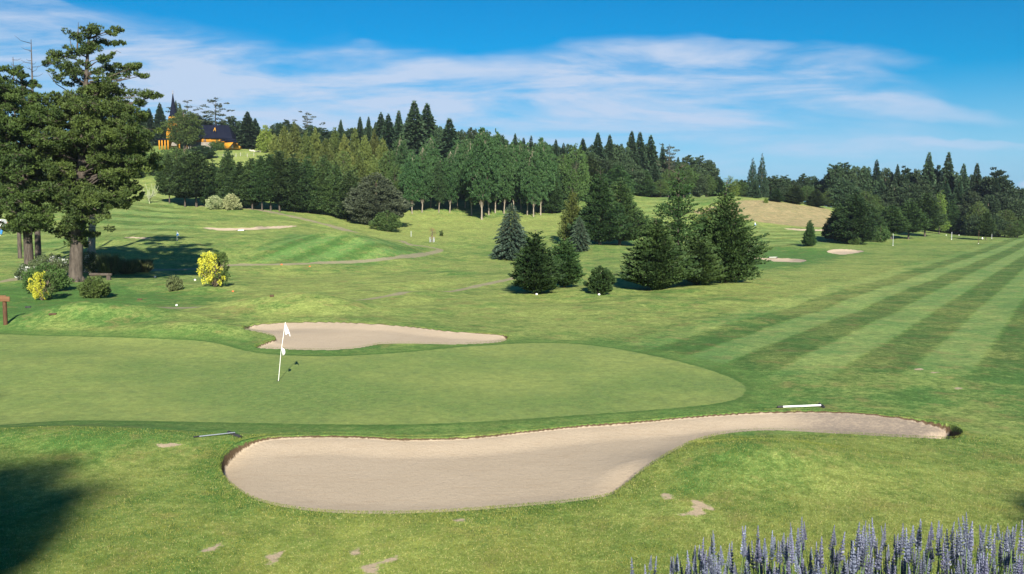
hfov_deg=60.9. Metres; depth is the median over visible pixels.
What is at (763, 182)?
sequoia tree
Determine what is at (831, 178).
pine tree
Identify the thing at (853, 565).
lavender plant
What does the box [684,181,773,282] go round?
conifer
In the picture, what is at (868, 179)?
broadleaf tree
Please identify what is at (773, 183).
pine tree
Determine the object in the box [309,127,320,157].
cypress tree
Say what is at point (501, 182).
poplar tree
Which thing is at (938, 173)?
pine tree
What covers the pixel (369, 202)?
broadleaf tree
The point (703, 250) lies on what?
spruce tree
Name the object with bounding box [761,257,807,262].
sand bunker
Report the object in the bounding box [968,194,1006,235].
broadleaf tree
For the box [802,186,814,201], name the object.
broadleaf tree
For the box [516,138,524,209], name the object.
poplar tree
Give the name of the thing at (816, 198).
beech tree
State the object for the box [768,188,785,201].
beech tree
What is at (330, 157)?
cypress tree
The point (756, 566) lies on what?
lavender plant
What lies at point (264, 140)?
broadleaf tree
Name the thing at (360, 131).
spruce tree
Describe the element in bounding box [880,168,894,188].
broadleaf tree
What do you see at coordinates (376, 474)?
sand bunker
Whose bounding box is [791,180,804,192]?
broadleaf tree
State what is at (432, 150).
poplar tree
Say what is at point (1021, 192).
broadleaf tree
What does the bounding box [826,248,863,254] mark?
sand bunker
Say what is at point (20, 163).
pine tree
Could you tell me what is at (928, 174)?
spruce tree
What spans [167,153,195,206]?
beech tree
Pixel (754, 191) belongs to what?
spruce tree
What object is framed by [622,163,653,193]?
broadleaf tree
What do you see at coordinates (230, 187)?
beech tree
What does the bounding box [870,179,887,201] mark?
spruce tree
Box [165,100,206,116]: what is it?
pine tree
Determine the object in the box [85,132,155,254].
pine tree
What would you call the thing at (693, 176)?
broadleaf tree
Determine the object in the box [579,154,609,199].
beech tree
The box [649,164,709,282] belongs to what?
spruce tree
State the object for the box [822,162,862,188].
pine tree
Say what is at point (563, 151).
spruce tree
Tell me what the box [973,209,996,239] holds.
beech tree
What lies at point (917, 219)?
beech tree
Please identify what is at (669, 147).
pine tree
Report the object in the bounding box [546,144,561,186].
poplar tree
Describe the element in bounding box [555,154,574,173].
broadleaf tree
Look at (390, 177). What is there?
broadleaf tree
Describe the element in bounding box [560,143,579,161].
broadleaf tree
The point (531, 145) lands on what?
spruce tree
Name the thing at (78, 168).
pine tree
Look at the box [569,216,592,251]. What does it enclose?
blue spruce
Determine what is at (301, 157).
cypress tree
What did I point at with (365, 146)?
cypress tree
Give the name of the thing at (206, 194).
beech tree
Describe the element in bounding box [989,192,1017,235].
broadleaf tree
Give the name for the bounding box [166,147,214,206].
beech tree
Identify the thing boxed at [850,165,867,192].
broadleaf tree
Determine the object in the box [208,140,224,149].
shrub
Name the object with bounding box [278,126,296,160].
cypress tree
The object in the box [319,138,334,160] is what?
cypress tree
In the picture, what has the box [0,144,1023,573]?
ground
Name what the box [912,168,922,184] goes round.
broadleaf tree
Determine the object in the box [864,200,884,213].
broadleaf tree
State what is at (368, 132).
spruce tree
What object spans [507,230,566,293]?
spruce tree
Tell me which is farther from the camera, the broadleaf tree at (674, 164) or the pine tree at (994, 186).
the broadleaf tree at (674, 164)
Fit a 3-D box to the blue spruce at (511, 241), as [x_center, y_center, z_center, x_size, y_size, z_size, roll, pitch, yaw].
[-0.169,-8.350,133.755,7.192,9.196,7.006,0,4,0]
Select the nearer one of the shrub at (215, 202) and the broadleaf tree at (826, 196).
the shrub at (215, 202)
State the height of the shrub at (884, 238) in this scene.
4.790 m
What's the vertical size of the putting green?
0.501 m
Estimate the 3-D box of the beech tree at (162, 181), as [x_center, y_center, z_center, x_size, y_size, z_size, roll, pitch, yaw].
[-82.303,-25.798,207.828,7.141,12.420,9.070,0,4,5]
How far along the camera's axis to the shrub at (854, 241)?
187.40 m
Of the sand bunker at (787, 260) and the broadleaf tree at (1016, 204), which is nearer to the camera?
the sand bunker at (787, 260)
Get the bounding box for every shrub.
[13,263,28,279]
[20,262,74,292]
[25,253,68,272]
[26,271,57,299]
[76,276,111,297]
[83,251,98,272]
[137,152,155,175]
[159,146,189,160]
[165,275,183,290]
[187,145,216,158]
[196,251,230,286]
[205,195,223,209]
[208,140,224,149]
[222,193,242,210]
[368,210,402,231]
[848,236,862,244]
[873,224,890,241]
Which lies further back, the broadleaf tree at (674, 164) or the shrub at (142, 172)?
the broadleaf tree at (674, 164)
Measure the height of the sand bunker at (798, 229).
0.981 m
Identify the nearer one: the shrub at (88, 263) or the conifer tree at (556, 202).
the shrub at (88, 263)
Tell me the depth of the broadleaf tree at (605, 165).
285.29 m
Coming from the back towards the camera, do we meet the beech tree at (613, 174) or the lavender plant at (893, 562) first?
the beech tree at (613, 174)
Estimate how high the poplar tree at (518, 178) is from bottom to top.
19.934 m
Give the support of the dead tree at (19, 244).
on the ground at (920, 326)
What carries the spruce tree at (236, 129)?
on the ground at (920, 326)
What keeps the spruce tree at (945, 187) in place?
on the ground at (920, 326)
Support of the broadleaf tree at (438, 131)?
on the ground at (920, 326)
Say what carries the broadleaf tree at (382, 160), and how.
on the ground at (920, 326)
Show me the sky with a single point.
(807, 86)
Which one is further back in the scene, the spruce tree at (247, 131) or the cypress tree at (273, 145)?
the spruce tree at (247, 131)
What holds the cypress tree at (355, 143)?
on the ground at (920, 326)
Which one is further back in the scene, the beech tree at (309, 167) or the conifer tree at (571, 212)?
the beech tree at (309, 167)
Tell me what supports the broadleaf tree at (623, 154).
on the ground at (920, 326)
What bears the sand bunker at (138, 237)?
on the ground at (920, 326)
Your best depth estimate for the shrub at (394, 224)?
185.43 m
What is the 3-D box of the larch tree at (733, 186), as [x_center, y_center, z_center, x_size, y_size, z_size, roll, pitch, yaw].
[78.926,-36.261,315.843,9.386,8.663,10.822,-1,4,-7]
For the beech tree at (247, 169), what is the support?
on the ground at (920, 326)
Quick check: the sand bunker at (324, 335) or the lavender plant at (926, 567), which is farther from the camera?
the sand bunker at (324, 335)
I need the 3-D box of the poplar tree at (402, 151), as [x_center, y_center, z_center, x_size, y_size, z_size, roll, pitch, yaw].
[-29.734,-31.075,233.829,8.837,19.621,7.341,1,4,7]
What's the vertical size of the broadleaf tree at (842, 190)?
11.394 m
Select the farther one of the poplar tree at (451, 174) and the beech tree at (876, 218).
the poplar tree at (451, 174)
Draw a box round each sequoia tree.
[746,158,758,196]
[757,153,769,197]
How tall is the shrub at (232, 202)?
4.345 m
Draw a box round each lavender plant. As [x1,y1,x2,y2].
[630,555,656,573]
[669,531,727,573]
[685,525,748,573]
[702,522,791,573]
[734,519,823,573]
[769,522,843,573]
[816,518,896,573]
[860,523,949,573]
[868,519,963,573]
[894,521,1008,573]
[944,512,1016,573]
[979,520,1023,573]
[1004,528,1023,573]
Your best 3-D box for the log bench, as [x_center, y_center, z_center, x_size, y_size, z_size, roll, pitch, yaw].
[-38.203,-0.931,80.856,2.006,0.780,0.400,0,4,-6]
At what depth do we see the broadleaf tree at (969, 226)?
260.39 m
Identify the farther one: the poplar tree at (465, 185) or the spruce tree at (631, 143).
the spruce tree at (631, 143)
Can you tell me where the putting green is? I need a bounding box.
[0,334,745,424]
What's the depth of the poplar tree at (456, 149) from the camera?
233.41 m
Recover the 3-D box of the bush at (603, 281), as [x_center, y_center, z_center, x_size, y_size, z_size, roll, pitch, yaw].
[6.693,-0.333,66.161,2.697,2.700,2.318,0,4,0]
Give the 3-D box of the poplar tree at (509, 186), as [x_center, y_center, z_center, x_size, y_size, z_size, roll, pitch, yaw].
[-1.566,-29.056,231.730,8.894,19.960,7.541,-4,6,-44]
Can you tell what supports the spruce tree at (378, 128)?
on the ground at (920, 326)
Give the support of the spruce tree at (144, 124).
on the ground at (920, 326)
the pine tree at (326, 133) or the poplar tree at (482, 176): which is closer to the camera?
the poplar tree at (482, 176)
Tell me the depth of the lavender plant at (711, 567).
3.10 m
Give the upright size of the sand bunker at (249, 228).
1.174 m
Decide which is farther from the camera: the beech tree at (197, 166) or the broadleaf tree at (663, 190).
the broadleaf tree at (663, 190)
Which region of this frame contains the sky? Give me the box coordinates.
[0,0,1023,188]
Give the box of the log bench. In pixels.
[89,273,111,279]
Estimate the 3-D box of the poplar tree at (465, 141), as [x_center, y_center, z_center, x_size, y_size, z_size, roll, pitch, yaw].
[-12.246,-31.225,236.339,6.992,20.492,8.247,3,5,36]
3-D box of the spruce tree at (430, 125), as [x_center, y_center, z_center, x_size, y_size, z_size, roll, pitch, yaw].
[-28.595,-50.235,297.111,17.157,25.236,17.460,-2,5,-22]
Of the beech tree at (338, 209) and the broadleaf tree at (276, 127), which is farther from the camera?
the broadleaf tree at (276, 127)
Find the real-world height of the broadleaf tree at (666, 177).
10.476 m
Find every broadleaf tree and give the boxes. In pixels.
[160,108,205,155]
[255,125,272,152]
[267,122,290,138]
[300,124,323,142]
[330,149,357,178]
[341,172,414,224]
[344,128,353,145]
[377,149,400,185]
[384,163,404,195]
[430,125,442,145]
[457,130,467,146]
[462,127,478,144]
[500,135,509,146]
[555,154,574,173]
[557,168,578,198]
[558,144,592,204]
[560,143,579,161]
[577,150,599,163]
[596,158,613,176]
[605,144,634,170]
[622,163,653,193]
[654,180,668,196]
[661,170,682,196]
[667,157,675,176]
[670,163,699,197]
[685,171,709,196]
[698,175,716,196]
[705,160,720,196]
[729,180,750,195]
[731,179,749,196]
[778,187,789,196]
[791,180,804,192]
[801,175,822,195]
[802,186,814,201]
[821,182,836,207]
[822,190,836,206]
[828,180,864,206]
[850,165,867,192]
[857,166,880,201]
[859,190,884,206]
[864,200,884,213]
[878,183,910,216]
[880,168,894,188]
[897,181,922,207]
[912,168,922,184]
[926,184,946,213]
[957,189,981,217]
[959,215,980,235]
[961,201,989,222]
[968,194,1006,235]
[976,213,1013,236]
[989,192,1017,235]
[996,209,1021,236]
[998,198,1023,236]
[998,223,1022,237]
[1008,220,1023,237]
[1015,186,1023,204]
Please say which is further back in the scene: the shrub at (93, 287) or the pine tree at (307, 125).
the pine tree at (307, 125)
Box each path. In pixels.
[0,240,443,282]
[161,277,515,308]
[200,205,386,239]
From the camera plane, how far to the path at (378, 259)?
113.37 m
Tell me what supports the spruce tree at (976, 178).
on the ground at (920, 326)
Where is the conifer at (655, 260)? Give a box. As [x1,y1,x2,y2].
[617,217,702,289]
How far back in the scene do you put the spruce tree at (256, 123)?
330.76 m
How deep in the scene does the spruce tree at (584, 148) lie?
306.50 m
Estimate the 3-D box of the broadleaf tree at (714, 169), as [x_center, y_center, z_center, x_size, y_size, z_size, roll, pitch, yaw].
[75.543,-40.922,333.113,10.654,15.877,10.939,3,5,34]
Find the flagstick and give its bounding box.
[278,322,289,380]
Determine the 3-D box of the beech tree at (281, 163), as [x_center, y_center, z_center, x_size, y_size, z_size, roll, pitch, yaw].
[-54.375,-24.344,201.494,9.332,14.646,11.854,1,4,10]
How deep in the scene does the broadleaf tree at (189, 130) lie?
294.48 m
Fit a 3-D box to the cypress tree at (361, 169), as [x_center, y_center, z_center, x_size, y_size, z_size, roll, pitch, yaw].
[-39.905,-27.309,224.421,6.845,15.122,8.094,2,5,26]
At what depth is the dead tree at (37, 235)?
95.61 m
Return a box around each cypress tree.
[266,133,281,157]
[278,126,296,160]
[282,148,292,162]
[288,121,300,161]
[296,149,306,163]
[298,129,314,160]
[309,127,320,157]
[312,153,320,167]
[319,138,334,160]
[325,151,334,168]
[329,127,339,158]
[336,134,354,176]
[349,127,360,160]
[349,152,366,183]
[357,135,371,171]
[365,155,380,186]
[369,129,379,158]
[375,137,390,177]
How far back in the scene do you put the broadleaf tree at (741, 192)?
321.93 m
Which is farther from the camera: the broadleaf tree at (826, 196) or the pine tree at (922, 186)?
the broadleaf tree at (826, 196)
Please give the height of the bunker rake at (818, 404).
0.117 m
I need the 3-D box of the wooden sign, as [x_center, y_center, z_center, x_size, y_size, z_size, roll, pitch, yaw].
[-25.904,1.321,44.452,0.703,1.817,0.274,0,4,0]
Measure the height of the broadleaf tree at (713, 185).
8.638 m
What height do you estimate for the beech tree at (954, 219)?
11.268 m
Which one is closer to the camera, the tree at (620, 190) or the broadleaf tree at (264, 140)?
the tree at (620, 190)
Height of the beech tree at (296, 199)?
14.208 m
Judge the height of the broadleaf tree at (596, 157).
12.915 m
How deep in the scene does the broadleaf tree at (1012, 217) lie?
259.99 m
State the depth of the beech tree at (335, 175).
203.28 m
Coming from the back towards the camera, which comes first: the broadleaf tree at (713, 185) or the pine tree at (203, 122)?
the pine tree at (203, 122)
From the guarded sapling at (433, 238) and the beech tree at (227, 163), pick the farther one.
the beech tree at (227, 163)
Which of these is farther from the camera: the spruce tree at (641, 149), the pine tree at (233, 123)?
the pine tree at (233, 123)
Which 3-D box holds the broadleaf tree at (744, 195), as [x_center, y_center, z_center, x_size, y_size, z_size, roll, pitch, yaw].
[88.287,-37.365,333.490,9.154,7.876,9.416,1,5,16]
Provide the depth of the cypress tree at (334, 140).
242.80 m
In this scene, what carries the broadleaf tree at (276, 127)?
on the ground at (920, 326)
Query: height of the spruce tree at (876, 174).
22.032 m
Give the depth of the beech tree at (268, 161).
199.44 m
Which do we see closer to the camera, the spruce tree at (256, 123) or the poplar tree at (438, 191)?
the poplar tree at (438, 191)
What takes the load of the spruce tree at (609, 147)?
on the ground at (920, 326)
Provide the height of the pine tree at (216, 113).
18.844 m
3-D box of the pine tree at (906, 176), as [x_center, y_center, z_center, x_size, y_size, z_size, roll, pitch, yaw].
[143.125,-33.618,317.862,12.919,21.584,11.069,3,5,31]
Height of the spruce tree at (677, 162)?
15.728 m
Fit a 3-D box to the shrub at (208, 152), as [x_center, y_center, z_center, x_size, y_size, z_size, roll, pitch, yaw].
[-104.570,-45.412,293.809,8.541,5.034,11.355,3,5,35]
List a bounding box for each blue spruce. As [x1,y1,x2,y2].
[488,203,528,260]
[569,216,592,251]
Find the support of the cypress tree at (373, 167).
on the ground at (920, 326)
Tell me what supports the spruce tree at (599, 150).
on the ground at (920, 326)
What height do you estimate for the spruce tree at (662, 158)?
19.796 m
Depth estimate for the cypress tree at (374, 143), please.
242.83 m
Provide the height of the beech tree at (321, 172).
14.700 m
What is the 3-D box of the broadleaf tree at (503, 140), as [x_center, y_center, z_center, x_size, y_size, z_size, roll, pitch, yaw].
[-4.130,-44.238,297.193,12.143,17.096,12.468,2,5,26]
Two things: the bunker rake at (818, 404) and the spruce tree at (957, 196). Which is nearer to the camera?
the bunker rake at (818, 404)
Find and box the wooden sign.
[0,295,9,324]
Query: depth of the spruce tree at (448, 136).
280.54 m
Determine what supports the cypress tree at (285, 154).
on the ground at (920, 326)
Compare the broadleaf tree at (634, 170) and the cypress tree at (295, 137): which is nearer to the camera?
the cypress tree at (295, 137)
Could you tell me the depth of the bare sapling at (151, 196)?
205.55 m
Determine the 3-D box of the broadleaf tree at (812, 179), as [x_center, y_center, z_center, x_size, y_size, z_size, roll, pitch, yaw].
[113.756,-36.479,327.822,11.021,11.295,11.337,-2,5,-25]
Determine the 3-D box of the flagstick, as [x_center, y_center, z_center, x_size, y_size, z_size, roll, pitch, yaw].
[-8.012,2.347,30.604,0.497,2.241,0.127,0,4,0]
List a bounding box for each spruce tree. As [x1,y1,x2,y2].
[139,121,152,147]
[146,108,158,145]
[151,102,166,144]
[233,125,239,135]
[235,111,258,148]
[254,118,261,137]
[336,119,346,141]
[357,117,363,145]
[364,117,371,151]
[373,112,384,138]
[379,114,397,156]
[394,110,403,139]
[395,100,428,160]
[420,103,437,141]
[436,118,461,163]
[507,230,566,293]
[512,133,517,147]
[529,135,533,149]
[553,139,560,162]
[561,143,566,164]
[566,168,632,244]
[578,138,587,153]
[591,133,606,158]
[604,134,616,162]
[622,130,642,166]
[636,132,650,172]
[641,162,667,196]
[645,135,667,192]
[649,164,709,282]
[659,145,671,196]
[671,157,686,197]
[676,233,728,284]
[748,180,761,197]
[825,190,880,242]
[867,160,881,195]
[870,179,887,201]
[891,164,901,186]
[920,152,938,185]
[928,178,953,232]
[937,151,956,193]
[944,179,968,234]
[958,163,972,192]
[969,163,983,190]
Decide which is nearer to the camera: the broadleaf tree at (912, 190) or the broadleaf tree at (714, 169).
the broadleaf tree at (912, 190)
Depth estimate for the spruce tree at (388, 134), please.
290.56 m
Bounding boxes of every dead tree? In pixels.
[11,61,24,257]
[18,38,41,257]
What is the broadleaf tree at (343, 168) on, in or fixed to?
on the ground at (920, 326)
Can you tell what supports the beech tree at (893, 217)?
on the ground at (920, 326)
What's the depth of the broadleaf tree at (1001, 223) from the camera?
257.22 m
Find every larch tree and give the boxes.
[723,176,739,195]
[931,190,950,233]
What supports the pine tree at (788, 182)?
on the ground at (920, 326)
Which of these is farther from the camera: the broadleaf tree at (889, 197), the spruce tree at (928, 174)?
the spruce tree at (928, 174)
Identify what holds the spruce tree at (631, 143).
on the ground at (920, 326)
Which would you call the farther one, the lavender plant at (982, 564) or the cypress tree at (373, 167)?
the cypress tree at (373, 167)
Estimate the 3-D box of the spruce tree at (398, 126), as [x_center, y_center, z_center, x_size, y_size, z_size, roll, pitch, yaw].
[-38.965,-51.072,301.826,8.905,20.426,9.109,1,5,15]
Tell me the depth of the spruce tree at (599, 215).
162.06 m
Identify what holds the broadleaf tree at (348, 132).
on the ground at (920, 326)
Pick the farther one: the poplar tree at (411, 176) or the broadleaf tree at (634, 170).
the broadleaf tree at (634, 170)
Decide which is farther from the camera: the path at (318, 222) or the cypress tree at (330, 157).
the cypress tree at (330, 157)
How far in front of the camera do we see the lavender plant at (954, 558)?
3.63 m
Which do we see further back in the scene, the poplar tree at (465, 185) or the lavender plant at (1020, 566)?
the poplar tree at (465, 185)
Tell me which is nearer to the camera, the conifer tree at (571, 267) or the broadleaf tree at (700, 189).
the conifer tree at (571, 267)
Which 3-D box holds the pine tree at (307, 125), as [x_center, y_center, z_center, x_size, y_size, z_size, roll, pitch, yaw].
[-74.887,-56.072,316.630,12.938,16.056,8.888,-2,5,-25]
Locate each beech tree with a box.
[154,153,175,202]
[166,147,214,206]
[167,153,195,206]
[198,159,219,203]
[214,148,236,203]
[217,161,258,206]
[234,157,258,208]
[246,155,277,210]
[254,153,286,210]
[266,150,295,211]
[271,153,312,211]
[291,155,333,212]
[306,155,334,214]
[317,164,342,216]
[331,170,362,219]
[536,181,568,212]
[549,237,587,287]
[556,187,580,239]
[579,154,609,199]
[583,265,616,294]
[605,164,638,191]
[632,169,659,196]
[688,202,717,237]
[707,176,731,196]
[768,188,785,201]
[783,185,805,202]
[804,189,829,206]
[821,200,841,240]
[869,205,890,236]
[880,205,912,238]
[898,198,933,238]
[915,193,948,236]
[940,199,964,233]
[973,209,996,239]
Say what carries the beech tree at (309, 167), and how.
on the ground at (920, 326)
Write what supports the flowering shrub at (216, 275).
on the ground at (920, 326)
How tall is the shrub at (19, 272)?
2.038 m
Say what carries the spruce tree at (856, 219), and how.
on the ground at (920, 326)
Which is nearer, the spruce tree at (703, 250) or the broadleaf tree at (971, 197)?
the spruce tree at (703, 250)
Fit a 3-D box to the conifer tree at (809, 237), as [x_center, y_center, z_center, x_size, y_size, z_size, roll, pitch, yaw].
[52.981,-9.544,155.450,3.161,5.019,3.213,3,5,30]
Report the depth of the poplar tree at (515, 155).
233.63 m
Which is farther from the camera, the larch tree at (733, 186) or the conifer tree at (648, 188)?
the larch tree at (733, 186)
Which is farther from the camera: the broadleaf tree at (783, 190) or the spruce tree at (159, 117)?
the spruce tree at (159, 117)
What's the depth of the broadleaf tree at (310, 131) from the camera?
314.25 m
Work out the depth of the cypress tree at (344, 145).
237.20 m
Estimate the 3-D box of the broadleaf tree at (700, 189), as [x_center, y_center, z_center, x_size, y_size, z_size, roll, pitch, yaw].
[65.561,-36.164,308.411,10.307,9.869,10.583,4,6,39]
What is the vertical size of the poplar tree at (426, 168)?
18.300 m
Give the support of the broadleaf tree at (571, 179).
on the ground at (920, 326)
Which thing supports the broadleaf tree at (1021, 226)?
on the ground at (920, 326)
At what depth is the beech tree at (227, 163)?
203.28 m
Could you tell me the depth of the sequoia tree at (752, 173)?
322.21 m
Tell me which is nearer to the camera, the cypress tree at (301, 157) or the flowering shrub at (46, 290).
the flowering shrub at (46, 290)
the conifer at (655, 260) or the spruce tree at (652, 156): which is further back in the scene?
the spruce tree at (652, 156)
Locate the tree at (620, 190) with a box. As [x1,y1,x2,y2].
[607,177,650,244]
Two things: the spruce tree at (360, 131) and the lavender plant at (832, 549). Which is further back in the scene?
the spruce tree at (360, 131)
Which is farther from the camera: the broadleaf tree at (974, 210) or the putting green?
the broadleaf tree at (974, 210)
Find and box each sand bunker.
[122,236,152,238]
[202,225,298,230]
[219,410,962,513]
[243,321,508,349]
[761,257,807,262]
[784,228,821,230]
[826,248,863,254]
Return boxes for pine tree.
[0,64,65,265]
[23,22,165,281]
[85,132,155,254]
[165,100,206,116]
[193,115,213,124]
[197,97,234,124]
[218,116,240,130]
[277,119,297,137]
[289,111,324,132]
[317,127,331,143]
[650,143,688,196]
[676,155,710,194]
[689,155,719,180]
[768,175,787,191]
[777,175,792,188]
[795,173,815,188]
[817,162,848,207]
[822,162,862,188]
[892,166,916,187]
[915,178,937,200]
[933,165,943,183]
[971,167,1023,202]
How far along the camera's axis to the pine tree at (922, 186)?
281.15 m
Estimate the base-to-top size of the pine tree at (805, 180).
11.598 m
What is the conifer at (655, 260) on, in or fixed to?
on the ground at (920, 326)
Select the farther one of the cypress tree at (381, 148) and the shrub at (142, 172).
the shrub at (142, 172)
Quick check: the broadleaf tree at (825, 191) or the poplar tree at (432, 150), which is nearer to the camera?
the poplar tree at (432, 150)
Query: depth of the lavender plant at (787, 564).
3.23 m
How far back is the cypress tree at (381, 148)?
235.03 m
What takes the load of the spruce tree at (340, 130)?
on the ground at (920, 326)
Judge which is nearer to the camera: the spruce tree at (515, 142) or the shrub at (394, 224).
the shrub at (394, 224)
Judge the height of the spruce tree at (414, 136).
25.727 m
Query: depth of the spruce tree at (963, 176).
297.25 m
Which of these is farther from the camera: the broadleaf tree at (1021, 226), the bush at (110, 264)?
the broadleaf tree at (1021, 226)
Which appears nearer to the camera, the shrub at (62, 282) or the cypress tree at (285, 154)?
the shrub at (62, 282)
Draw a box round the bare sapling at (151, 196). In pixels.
[143,184,158,202]
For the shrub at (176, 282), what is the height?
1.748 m
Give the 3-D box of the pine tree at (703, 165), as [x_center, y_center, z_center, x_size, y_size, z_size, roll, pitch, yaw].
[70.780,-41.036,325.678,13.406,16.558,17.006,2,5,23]
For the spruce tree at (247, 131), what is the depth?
324.54 m
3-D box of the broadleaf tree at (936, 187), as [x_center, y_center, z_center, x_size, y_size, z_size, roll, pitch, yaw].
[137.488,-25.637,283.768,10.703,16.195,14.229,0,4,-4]
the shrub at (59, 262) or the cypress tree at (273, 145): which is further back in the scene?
the cypress tree at (273, 145)
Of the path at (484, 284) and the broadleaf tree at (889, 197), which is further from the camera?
the broadleaf tree at (889, 197)
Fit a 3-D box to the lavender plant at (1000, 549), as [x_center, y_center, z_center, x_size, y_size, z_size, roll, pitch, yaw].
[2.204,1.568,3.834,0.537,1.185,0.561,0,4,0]
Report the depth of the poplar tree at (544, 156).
227.24 m
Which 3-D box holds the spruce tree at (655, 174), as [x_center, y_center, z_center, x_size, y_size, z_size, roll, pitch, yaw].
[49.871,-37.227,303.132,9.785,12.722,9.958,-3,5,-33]
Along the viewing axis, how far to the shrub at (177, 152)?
286.43 m
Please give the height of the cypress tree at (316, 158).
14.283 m
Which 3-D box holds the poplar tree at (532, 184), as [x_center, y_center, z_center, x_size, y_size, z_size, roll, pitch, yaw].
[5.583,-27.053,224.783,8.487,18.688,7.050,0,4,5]
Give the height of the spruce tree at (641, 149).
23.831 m
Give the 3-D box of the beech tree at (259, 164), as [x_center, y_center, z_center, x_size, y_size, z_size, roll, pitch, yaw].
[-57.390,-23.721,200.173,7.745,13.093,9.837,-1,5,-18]
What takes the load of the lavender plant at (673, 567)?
on the ground at (920, 326)
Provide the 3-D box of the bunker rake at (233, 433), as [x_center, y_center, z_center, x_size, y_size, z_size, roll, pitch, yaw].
[-7.562,3.834,22.308,1.052,0.127,0.743,-4,6,-44]
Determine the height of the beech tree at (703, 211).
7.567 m
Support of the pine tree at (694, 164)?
on the ground at (920, 326)
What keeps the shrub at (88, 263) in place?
on the ground at (920, 326)
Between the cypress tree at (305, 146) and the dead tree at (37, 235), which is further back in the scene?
the cypress tree at (305, 146)
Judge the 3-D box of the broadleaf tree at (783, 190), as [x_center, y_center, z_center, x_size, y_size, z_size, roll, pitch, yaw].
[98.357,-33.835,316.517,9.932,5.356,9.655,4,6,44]
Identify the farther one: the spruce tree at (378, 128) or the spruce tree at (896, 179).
the spruce tree at (896, 179)
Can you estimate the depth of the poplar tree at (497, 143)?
230.17 m
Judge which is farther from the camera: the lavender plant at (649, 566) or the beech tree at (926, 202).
the beech tree at (926, 202)
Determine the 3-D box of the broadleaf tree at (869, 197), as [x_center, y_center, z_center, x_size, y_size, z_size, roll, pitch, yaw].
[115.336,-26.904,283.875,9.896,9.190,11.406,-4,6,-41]
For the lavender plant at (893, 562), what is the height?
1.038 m
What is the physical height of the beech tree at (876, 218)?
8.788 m
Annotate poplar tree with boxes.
[387,135,410,194]
[396,149,423,213]
[416,143,434,212]
[420,134,443,207]
[431,157,447,212]
[440,148,460,212]
[452,139,463,208]
[456,139,478,215]
[459,127,503,219]
[459,134,468,207]
[487,135,505,214]
[491,128,511,212]
[497,141,517,213]
[508,140,520,208]
[513,142,529,214]
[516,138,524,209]
[517,146,549,216]
[528,137,556,214]
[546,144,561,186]
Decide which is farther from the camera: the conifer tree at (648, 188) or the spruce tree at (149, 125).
the spruce tree at (149, 125)
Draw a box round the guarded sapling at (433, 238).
[430,229,435,241]
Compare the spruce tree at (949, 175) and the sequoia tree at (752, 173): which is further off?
the sequoia tree at (752, 173)
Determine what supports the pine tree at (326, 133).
on the ground at (920, 326)
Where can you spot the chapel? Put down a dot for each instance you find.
(225, 134)
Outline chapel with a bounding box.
[157,90,241,149]
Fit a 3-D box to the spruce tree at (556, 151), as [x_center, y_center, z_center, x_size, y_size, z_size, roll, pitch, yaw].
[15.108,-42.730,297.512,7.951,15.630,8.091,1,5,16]
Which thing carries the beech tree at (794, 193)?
on the ground at (920, 326)
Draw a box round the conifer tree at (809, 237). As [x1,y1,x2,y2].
[801,220,816,245]
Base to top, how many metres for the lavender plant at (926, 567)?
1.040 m
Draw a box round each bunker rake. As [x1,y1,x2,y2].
[193,431,241,437]
[777,403,824,407]
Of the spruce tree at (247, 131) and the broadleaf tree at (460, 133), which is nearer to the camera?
the broadleaf tree at (460, 133)
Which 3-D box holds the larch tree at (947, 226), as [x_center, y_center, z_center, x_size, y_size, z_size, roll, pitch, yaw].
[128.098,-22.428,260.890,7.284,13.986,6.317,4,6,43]
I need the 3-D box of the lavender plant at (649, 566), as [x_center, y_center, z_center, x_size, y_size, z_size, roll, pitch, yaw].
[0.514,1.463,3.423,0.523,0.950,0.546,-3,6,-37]
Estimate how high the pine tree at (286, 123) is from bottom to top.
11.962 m
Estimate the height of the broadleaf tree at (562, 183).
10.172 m
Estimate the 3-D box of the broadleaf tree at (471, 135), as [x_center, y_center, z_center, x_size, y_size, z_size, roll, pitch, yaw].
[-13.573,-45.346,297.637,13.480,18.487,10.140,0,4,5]

